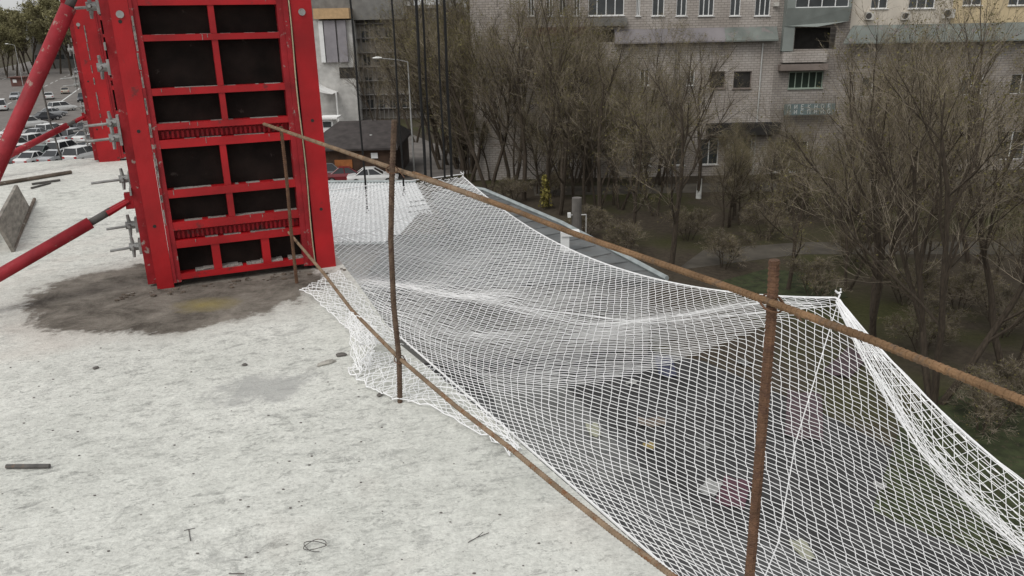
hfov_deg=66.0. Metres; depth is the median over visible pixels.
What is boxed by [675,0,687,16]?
window
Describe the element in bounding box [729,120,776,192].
bare tree
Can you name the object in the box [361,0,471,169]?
bare tree
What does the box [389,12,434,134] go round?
bare tree
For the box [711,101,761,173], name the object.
bare tree
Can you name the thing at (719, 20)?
brick apartment block
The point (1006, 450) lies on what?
lawn
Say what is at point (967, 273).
shrub
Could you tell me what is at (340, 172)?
parked car
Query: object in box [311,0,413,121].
pale office building
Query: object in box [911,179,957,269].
bare tree
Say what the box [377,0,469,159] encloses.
bare tree
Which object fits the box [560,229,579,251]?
roof duct
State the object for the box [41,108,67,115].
parked car
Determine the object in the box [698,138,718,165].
window
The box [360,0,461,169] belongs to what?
bare tree
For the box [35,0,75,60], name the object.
bare tree
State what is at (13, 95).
parked car
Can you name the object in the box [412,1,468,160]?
bare tree
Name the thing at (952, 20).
bare tree
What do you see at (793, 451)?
support cord
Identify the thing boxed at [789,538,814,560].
foam board
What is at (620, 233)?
shrub
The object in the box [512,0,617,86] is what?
bare tree
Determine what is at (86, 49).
column formwork
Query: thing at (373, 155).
window
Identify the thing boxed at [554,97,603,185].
bare tree
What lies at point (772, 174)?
bare tree
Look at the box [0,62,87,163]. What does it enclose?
road
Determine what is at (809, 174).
bare tree
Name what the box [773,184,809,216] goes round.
shrub
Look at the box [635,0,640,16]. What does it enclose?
window
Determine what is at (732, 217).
bare tree
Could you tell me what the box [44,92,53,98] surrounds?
parked car
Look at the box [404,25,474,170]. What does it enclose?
bare tree
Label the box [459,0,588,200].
bare tree
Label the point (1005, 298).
shrub
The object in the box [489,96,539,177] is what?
bare tree
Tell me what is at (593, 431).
foam board
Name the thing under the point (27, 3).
bare tree
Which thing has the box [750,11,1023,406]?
bare tree
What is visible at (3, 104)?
parked car
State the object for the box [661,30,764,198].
bare tree
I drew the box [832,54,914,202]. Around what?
bare tree
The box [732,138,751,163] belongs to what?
window
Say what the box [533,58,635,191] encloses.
bare tree
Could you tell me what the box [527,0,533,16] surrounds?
window
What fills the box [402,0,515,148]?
bare tree
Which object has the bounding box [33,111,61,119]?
parked car
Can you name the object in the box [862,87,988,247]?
bare tree
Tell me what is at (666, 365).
tarpaulin
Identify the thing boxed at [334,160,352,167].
door
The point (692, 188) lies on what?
path
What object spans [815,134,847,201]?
bare tree
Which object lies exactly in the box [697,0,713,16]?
window
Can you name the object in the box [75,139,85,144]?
parked car
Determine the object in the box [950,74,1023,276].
bare tree
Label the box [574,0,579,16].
window
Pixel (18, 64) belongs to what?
street lamp
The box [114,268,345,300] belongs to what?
rubble
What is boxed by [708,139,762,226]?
bare tree
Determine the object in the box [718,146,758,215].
bare tree
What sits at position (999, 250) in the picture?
bare tree
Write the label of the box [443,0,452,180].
hanging rope
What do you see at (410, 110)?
street lamp
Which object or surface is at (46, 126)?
parked car
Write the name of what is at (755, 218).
shrub
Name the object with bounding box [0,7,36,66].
bare tree
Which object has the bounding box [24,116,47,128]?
parked car
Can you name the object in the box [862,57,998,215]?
bare tree
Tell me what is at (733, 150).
bare tree
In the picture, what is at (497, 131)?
bare tree
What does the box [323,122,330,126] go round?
window
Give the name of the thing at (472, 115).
bare tree
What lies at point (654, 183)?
bare tree
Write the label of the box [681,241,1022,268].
path
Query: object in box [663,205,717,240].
shrub
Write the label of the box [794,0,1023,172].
plastered apartment block
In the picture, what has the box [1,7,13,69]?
bare tree
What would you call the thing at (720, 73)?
window
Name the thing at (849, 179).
bare tree
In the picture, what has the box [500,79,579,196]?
bare tree
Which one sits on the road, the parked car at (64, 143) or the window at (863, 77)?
the parked car at (64, 143)
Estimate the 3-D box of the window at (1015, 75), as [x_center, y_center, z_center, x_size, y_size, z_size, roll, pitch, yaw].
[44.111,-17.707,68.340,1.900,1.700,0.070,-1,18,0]
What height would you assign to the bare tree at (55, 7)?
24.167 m
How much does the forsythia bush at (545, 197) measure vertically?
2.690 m
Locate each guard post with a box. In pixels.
[41,87,61,159]
[279,126,298,283]
[388,120,402,402]
[744,259,779,575]
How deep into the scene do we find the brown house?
71.23 m
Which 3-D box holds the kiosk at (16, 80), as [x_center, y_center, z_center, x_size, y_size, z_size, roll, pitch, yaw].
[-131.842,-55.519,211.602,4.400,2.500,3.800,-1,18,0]
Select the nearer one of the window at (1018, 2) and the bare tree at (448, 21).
the window at (1018, 2)
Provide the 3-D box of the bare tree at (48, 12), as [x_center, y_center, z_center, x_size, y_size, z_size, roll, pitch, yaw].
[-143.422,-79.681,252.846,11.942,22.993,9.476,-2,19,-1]
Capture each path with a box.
[533,177,1022,195]
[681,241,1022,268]
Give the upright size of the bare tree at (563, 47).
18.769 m
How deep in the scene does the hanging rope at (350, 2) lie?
8.07 m
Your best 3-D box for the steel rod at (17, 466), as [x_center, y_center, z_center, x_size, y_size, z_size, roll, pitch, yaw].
[-1.879,0.692,3.059,0.170,0.018,0.018,-1,19,1]
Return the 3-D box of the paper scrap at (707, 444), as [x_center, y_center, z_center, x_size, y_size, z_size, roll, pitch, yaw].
[6.249,5.136,25.630,0.350,0.105,0.450,1,19,8]
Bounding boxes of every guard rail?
[263,123,512,211]
[287,231,677,575]
[412,171,1023,406]
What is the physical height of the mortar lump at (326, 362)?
0.020 m
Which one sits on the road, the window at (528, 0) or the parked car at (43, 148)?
the parked car at (43, 148)
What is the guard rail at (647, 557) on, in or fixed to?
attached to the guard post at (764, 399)
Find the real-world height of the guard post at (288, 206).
1.026 m
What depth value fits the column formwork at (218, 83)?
5.08 m
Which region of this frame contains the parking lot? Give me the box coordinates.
[121,119,470,179]
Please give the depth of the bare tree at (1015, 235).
33.14 m
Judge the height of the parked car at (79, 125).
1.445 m
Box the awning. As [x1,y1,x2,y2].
[319,83,338,120]
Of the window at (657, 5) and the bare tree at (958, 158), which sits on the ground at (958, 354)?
the bare tree at (958, 158)
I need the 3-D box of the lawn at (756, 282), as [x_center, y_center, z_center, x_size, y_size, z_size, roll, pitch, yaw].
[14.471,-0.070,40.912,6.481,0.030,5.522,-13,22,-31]
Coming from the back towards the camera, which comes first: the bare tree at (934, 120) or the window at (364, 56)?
the window at (364, 56)
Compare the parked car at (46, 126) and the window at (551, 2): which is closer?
the window at (551, 2)
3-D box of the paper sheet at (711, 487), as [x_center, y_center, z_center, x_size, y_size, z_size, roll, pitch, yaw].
[5.883,5.906,23.349,0.500,0.105,0.800,11,22,33]
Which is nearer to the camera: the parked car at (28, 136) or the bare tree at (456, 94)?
the bare tree at (456, 94)
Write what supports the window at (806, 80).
in the balcony bay
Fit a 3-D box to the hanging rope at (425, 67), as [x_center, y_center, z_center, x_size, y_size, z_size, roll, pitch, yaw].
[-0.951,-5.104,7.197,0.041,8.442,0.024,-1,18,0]
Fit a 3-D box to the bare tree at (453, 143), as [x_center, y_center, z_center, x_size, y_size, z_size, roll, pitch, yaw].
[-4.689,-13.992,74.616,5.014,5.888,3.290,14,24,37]
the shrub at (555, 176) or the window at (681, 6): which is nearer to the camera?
the shrub at (555, 176)
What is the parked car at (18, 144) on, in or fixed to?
on the road
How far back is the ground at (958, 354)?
38.42 m
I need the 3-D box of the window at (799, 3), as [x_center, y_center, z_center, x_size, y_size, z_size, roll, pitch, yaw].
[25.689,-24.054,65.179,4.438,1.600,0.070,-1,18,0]
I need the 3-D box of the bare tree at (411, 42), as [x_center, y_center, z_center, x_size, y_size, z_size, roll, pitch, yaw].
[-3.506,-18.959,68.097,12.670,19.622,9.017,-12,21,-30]
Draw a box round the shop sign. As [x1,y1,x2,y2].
[783,103,834,114]
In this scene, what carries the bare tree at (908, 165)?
on the ground at (958, 354)
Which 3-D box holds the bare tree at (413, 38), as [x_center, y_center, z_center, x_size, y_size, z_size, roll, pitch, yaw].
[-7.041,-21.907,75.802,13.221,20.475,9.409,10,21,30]
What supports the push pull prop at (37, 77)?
on the roof slab
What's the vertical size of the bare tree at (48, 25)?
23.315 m
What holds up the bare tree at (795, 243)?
on the lawn at (756, 282)
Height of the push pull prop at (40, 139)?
0.593 m
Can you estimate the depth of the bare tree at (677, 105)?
62.84 m
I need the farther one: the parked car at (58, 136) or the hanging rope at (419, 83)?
the parked car at (58, 136)
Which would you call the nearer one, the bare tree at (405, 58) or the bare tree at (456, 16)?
the bare tree at (456, 16)
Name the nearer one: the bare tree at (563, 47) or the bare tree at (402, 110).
the bare tree at (563, 47)
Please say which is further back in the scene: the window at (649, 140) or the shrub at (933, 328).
the window at (649, 140)
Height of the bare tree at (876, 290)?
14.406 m
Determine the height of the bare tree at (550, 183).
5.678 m
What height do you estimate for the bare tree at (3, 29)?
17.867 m
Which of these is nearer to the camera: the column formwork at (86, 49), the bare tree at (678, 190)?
the column formwork at (86, 49)
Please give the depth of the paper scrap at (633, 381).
30.22 m
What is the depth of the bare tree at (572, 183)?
61.19 m
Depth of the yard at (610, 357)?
25.05 m
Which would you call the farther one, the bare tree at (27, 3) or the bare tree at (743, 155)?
the bare tree at (27, 3)
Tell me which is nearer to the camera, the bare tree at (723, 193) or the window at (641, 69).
the bare tree at (723, 193)
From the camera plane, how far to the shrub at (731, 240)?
43.36 m
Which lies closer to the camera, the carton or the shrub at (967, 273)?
the carton
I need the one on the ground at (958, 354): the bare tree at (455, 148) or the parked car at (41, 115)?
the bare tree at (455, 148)
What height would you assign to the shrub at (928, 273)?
2.438 m
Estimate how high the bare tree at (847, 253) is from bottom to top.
9.849 m
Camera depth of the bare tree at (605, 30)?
59.91 m
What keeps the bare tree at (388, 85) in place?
on the ground at (958, 354)
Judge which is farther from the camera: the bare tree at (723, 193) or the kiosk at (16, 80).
the kiosk at (16, 80)
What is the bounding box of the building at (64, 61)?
[29,36,76,67]
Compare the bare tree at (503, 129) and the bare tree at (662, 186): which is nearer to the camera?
the bare tree at (662, 186)
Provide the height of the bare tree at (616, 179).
14.503 m
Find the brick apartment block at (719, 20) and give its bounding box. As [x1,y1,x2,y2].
[470,0,780,179]
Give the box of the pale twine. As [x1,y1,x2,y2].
[288,0,314,259]
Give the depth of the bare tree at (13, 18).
260.18 m
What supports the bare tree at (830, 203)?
on the ground at (958, 354)
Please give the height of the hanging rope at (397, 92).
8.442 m
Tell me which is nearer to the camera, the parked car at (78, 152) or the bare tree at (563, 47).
the bare tree at (563, 47)
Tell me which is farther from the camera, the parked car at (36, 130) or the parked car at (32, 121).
the parked car at (32, 121)
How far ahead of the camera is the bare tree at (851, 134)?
56.80 m
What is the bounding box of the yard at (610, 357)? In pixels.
[424,350,1023,575]
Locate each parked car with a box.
[0,98,8,110]
[8,154,18,163]
[9,92,19,99]
[12,151,42,163]
[16,143,30,151]
[18,137,28,142]
[20,133,44,144]
[23,128,47,133]
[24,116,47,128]
[29,144,47,152]
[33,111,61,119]
[35,123,59,130]
[36,149,62,161]
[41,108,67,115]
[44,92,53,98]
[45,133,61,143]
[46,139,78,149]
[47,101,77,109]
[61,87,69,93]
[61,128,79,139]
[62,145,93,159]
[71,122,83,128]
[71,131,89,140]
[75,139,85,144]
[77,92,82,101]
[326,163,336,172]
[327,166,356,179]
[346,166,398,179]
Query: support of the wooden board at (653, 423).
on the yard at (610, 357)
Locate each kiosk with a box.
[8,76,27,85]
[322,115,341,131]
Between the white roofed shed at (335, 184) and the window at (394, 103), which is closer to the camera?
the white roofed shed at (335, 184)
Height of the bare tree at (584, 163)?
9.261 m
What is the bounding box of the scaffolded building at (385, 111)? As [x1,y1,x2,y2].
[355,1,439,118]
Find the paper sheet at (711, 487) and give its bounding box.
[698,478,723,496]
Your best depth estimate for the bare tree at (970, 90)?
46.28 m
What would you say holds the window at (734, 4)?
in the brick apartment block at (719, 20)
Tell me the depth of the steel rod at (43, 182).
8.88 m
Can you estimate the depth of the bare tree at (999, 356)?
28.92 m
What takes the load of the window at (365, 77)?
in the scaffolded building at (385, 111)
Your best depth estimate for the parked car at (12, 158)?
83.42 m
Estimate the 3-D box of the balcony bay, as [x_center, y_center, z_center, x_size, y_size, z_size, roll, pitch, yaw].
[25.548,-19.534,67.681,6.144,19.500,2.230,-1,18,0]
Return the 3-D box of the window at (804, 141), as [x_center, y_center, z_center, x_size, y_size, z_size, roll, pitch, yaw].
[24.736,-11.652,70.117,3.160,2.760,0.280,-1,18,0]
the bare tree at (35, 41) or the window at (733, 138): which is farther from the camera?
the bare tree at (35, 41)
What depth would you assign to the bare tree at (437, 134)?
74.39 m
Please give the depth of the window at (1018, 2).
66.23 m
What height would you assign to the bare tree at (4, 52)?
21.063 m
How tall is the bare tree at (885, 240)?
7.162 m
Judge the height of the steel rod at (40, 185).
0.022 m
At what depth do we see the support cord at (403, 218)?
7.83 m
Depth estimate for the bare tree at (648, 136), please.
65.54 m
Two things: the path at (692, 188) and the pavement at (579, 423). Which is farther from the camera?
the path at (692, 188)
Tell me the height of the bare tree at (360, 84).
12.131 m
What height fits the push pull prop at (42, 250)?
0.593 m
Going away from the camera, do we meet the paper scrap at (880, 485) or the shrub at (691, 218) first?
the paper scrap at (880, 485)
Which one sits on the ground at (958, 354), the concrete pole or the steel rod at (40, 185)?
the concrete pole
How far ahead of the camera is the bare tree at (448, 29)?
69.49 m
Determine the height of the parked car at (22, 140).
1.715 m
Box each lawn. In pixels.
[723,269,847,306]
[872,386,1023,559]
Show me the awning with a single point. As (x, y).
(322, 89)
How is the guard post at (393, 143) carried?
on the roof slab
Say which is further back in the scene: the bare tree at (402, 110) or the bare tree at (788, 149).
the bare tree at (402, 110)
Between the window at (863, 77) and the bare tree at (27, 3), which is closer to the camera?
the window at (863, 77)
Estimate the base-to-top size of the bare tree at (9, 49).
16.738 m
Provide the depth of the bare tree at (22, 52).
272.85 m
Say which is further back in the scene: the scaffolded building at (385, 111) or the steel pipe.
the scaffolded building at (385, 111)
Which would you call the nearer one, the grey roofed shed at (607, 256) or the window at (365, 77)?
the grey roofed shed at (607, 256)
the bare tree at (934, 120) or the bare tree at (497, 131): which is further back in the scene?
the bare tree at (497, 131)
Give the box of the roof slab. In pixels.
[0,158,665,575]
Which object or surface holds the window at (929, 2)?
in the plastered apartment block at (888, 15)
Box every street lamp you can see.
[5,43,23,86]
[373,57,414,170]
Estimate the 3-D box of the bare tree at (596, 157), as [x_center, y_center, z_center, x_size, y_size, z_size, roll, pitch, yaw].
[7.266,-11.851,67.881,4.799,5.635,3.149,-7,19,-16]
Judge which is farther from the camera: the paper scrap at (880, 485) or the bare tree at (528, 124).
the bare tree at (528, 124)
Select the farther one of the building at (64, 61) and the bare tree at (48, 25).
the building at (64, 61)
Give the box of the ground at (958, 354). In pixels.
[0,44,1023,447]
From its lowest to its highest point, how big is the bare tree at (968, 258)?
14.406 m
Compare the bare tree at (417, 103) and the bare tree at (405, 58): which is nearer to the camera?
the bare tree at (417, 103)
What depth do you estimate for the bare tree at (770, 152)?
52.14 m
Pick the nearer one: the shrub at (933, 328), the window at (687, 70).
the shrub at (933, 328)
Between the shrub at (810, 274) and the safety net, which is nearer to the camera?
the safety net
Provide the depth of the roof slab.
3.22 m
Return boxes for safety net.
[299,171,1023,575]
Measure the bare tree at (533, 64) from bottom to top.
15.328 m
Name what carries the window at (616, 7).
in the brick apartment block at (719, 20)
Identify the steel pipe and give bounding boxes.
[0,170,71,185]
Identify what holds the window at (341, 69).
in the pale office building at (332, 24)
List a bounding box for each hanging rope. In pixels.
[349,0,368,212]
[391,0,405,196]
[414,0,426,184]
[421,0,432,185]
[436,0,446,180]
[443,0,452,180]
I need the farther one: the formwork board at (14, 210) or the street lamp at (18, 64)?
the street lamp at (18, 64)
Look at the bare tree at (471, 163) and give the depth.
73.23 m
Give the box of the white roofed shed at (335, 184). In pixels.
[328,180,431,295]
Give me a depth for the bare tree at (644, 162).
64.03 m
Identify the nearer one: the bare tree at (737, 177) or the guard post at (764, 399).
the guard post at (764, 399)
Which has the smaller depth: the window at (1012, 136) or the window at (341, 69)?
the window at (1012, 136)
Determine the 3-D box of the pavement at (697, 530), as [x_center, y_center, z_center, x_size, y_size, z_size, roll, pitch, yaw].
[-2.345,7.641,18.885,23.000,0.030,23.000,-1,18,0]
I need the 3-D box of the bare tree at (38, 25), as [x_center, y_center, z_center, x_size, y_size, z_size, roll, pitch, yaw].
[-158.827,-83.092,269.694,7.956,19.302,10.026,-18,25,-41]
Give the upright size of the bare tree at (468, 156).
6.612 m
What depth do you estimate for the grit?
2.84 m
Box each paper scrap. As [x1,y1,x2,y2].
[626,378,637,384]
[685,514,706,527]
[698,441,709,450]
[737,359,751,366]
[873,481,886,489]
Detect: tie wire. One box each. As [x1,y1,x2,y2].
[386,166,404,177]
[759,293,801,320]
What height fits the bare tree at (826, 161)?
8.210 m
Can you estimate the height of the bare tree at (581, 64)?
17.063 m
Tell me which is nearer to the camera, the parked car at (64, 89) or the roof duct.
the roof duct
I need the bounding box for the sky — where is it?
[0,0,469,39]
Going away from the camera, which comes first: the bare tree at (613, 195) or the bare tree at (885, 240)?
the bare tree at (885, 240)
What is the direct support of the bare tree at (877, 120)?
on the ground at (958, 354)
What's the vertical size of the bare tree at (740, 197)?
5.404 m
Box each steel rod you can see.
[5,464,50,468]
[30,182,50,188]
[32,179,59,184]
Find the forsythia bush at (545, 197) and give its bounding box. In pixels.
[538,174,552,209]
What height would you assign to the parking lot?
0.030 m
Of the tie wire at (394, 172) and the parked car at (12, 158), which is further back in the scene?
the parked car at (12, 158)
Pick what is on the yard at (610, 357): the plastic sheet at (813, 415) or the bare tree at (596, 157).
the plastic sheet at (813, 415)
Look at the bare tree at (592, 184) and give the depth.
57.38 m
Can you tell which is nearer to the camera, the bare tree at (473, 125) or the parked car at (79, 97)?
the bare tree at (473, 125)
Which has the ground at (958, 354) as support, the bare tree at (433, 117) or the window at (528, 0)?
the bare tree at (433, 117)
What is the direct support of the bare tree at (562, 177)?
on the ground at (958, 354)
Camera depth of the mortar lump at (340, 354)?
4.04 m
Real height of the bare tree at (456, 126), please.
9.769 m
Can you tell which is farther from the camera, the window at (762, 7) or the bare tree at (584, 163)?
the window at (762, 7)
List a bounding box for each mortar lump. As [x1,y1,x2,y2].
[317,359,335,365]
[336,352,346,356]
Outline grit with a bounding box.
[0,343,576,573]
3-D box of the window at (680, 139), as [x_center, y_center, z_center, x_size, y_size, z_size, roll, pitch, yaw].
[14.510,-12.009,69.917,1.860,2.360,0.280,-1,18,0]
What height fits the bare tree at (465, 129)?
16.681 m
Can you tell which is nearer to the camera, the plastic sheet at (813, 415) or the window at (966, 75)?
the plastic sheet at (813, 415)
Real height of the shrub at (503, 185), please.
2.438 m
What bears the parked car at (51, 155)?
on the road
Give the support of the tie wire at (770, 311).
attached to the guard post at (764, 399)
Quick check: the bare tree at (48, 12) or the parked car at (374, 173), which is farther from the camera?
the bare tree at (48, 12)
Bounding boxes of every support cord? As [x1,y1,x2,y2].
[335,192,447,236]
[342,257,835,323]
[764,307,836,575]
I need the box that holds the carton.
[643,442,655,449]
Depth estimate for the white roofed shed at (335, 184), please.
44.96 m
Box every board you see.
[0,185,28,251]
[14,198,35,246]
[585,423,600,437]
[638,417,666,427]
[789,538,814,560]
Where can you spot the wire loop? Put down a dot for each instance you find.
(315, 548)
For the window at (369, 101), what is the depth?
119.19 m
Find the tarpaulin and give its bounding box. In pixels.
[655,355,676,377]
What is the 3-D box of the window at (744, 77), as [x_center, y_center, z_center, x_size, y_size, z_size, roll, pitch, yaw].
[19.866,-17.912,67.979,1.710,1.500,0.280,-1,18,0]
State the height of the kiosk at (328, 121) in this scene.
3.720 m
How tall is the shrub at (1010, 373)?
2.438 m
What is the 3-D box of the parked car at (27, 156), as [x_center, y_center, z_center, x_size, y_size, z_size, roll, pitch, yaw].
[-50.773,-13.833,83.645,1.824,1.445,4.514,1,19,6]
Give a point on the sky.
(5, 4)
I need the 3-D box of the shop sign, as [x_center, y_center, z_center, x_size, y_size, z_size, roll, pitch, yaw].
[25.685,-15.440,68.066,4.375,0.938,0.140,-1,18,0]
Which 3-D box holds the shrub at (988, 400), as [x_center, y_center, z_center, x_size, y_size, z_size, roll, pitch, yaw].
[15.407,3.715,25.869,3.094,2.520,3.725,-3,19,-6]
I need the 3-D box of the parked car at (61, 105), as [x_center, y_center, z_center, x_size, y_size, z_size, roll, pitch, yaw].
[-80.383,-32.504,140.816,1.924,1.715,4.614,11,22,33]
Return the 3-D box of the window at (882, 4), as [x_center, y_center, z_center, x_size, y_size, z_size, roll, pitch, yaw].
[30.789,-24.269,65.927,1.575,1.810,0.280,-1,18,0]
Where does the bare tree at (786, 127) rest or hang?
on the ground at (958, 354)
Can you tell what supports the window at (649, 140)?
in the brick apartment block at (719, 20)
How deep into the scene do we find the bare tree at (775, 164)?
61.87 m
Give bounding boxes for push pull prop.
[0,0,76,180]
[0,200,129,281]
[11,116,85,157]
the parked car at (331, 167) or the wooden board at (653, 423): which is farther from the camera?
the parked car at (331, 167)
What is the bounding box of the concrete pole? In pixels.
[567,197,586,232]
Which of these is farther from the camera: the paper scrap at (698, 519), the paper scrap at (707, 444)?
the paper scrap at (707, 444)
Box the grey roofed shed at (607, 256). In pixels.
[361,183,668,362]
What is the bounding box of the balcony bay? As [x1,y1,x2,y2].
[766,0,852,173]
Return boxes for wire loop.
[303,539,326,551]
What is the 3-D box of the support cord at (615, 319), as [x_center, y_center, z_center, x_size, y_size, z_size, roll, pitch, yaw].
[0.172,-0.005,5.717,4.051,0.332,0.086,9,21,27]
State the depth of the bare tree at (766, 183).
54.16 m
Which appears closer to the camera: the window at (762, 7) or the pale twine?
the pale twine
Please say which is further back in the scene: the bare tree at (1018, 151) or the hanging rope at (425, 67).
the bare tree at (1018, 151)
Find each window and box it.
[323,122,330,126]
[339,67,355,77]
[362,31,368,41]
[363,54,369,65]
[365,77,371,87]
[367,100,373,110]
[371,153,377,157]
[390,99,395,109]
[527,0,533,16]
[546,0,552,16]
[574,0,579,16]
[588,0,624,16]
[633,140,652,166]
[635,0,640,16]
[640,69,648,85]
[651,0,663,16]
[666,139,684,165]
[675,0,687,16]
[686,70,694,85]
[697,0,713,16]
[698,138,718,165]
[709,71,724,89]
[729,0,740,16]
[732,71,751,89]
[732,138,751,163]
[753,0,769,16]
[773,141,807,172]
[787,71,823,89]
[795,0,848,7]
[861,77,881,96]
[869,0,888,9]
[908,0,935,9]
[961,75,983,94]
[962,0,982,5]
[997,131,1023,159]
[1008,0,1023,5]
[1009,74,1023,93]
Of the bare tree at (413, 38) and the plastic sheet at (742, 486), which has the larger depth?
the bare tree at (413, 38)
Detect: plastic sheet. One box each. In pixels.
[715,475,751,509]
[785,389,822,441]
[824,347,871,378]
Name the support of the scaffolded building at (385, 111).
on the ground at (958, 354)
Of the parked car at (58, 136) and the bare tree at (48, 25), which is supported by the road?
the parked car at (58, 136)
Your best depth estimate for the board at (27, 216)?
7.07 m
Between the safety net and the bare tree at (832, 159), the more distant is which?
the bare tree at (832, 159)
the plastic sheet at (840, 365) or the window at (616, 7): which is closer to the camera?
the plastic sheet at (840, 365)
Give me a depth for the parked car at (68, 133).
99.11 m
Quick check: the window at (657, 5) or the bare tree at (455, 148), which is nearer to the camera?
the window at (657, 5)
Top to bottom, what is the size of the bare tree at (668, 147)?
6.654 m
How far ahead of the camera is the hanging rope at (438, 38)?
8.25 m
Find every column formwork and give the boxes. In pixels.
[60,0,152,161]
[74,0,335,288]
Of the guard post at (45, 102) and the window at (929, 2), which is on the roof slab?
the guard post at (45, 102)
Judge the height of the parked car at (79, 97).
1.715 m
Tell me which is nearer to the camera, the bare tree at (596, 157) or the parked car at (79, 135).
the bare tree at (596, 157)
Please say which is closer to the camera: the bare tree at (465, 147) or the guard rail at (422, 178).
the guard rail at (422, 178)
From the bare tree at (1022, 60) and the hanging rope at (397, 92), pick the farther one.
the bare tree at (1022, 60)
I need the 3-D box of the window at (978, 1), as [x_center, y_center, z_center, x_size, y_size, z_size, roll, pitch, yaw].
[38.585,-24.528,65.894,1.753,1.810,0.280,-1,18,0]
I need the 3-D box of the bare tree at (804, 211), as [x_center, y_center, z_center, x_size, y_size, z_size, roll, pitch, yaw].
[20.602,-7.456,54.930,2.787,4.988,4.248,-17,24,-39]
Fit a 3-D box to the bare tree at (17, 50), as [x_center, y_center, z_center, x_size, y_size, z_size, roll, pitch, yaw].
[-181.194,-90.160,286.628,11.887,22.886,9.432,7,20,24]
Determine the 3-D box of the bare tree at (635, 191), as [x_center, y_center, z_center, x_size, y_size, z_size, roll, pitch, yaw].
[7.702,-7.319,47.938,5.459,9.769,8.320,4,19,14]
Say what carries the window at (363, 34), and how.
in the scaffolded building at (385, 111)
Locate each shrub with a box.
[487,175,537,200]
[531,168,571,196]
[564,202,615,234]
[601,217,650,251]
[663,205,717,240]
[698,228,756,268]
[738,201,794,240]
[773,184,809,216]
[785,255,851,305]
[824,222,882,264]
[861,260,952,304]
[877,292,970,352]
[928,260,1014,313]
[943,363,1023,443]
[958,279,1023,337]
[964,351,1023,424]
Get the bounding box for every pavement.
[465,397,879,575]
[480,372,638,486]
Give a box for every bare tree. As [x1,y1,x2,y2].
[0,7,34,75]
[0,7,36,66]
[0,9,24,71]
[0,17,12,75]
[0,19,10,54]
[0,25,20,77]
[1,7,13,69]
[3,23,29,73]
[13,1,44,64]
[22,0,50,42]
[31,18,49,73]
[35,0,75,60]
[35,8,71,73]
[42,8,72,75]
[47,0,72,44]
[331,38,397,119]
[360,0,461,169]
[360,9,436,142]
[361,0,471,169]
[367,2,469,164]
[368,60,417,123]
[375,0,469,163]
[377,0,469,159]
[385,0,542,182]
[387,0,503,111]
[389,0,467,137]
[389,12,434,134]
[393,73,440,155]
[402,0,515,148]
[403,0,574,190]
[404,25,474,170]
[409,79,454,153]
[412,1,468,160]
[415,0,469,93]
[423,0,583,189]
[424,40,536,134]
[428,0,506,73]
[429,67,473,172]
[439,103,474,176]
[439,111,461,167]
[444,98,468,142]
[445,119,467,155]
[458,112,497,180]
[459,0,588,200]
[463,98,485,146]
[486,1,567,136]
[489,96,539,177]
[495,4,651,182]
[497,0,626,207]
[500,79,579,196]
[505,113,559,193]
[511,1,643,215]
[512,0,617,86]
[522,129,567,198]
[525,0,629,175]
[528,0,635,189]
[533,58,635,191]
[549,89,622,204]
[551,24,668,228]
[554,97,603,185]
[555,79,596,196]
[560,46,665,208]
[570,128,610,181]
[584,10,708,209]
[588,86,686,244]
[593,94,649,204]
[598,56,704,215]
[603,34,761,270]
[616,72,701,186]
[621,129,664,190]
[622,94,686,181]
[645,20,720,185]
[649,109,694,186]
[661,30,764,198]
[702,144,759,219]
[703,150,750,232]
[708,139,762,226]
[708,147,769,224]
[710,116,763,227]
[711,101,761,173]
[713,134,758,187]
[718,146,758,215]
[725,0,1021,347]
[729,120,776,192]
[744,137,801,227]
[745,137,844,289]
[746,163,775,216]
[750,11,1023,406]
[761,107,836,223]
[762,125,816,207]
[763,95,811,204]
[763,139,799,180]
[787,148,829,208]
[788,147,829,214]
[806,151,853,225]
[809,108,896,227]
[814,34,935,237]
[814,139,852,197]
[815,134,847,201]
[816,105,938,290]
[821,153,869,222]
[827,154,940,263]
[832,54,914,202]
[833,98,888,204]
[846,0,995,206]
[855,0,1017,281]
[861,0,1023,376]
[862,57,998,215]
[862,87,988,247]
[868,1,1023,264]
[883,117,938,228]
[892,12,1023,228]
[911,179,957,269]
[927,130,990,181]
[941,53,1023,205]
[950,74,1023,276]
[974,201,1023,283]
[993,180,1023,281]
[995,76,1023,208]
[1002,45,1023,132]
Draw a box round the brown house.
[323,120,410,175]
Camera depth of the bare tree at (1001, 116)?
56.22 m
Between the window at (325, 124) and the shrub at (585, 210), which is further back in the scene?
the window at (325, 124)
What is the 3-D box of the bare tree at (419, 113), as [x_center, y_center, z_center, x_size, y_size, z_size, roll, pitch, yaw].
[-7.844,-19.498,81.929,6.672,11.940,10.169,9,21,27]
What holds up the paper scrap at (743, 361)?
on the ground at (958, 354)
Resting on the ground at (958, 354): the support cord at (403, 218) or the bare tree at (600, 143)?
the bare tree at (600, 143)
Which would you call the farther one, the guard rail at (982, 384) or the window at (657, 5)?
the window at (657, 5)

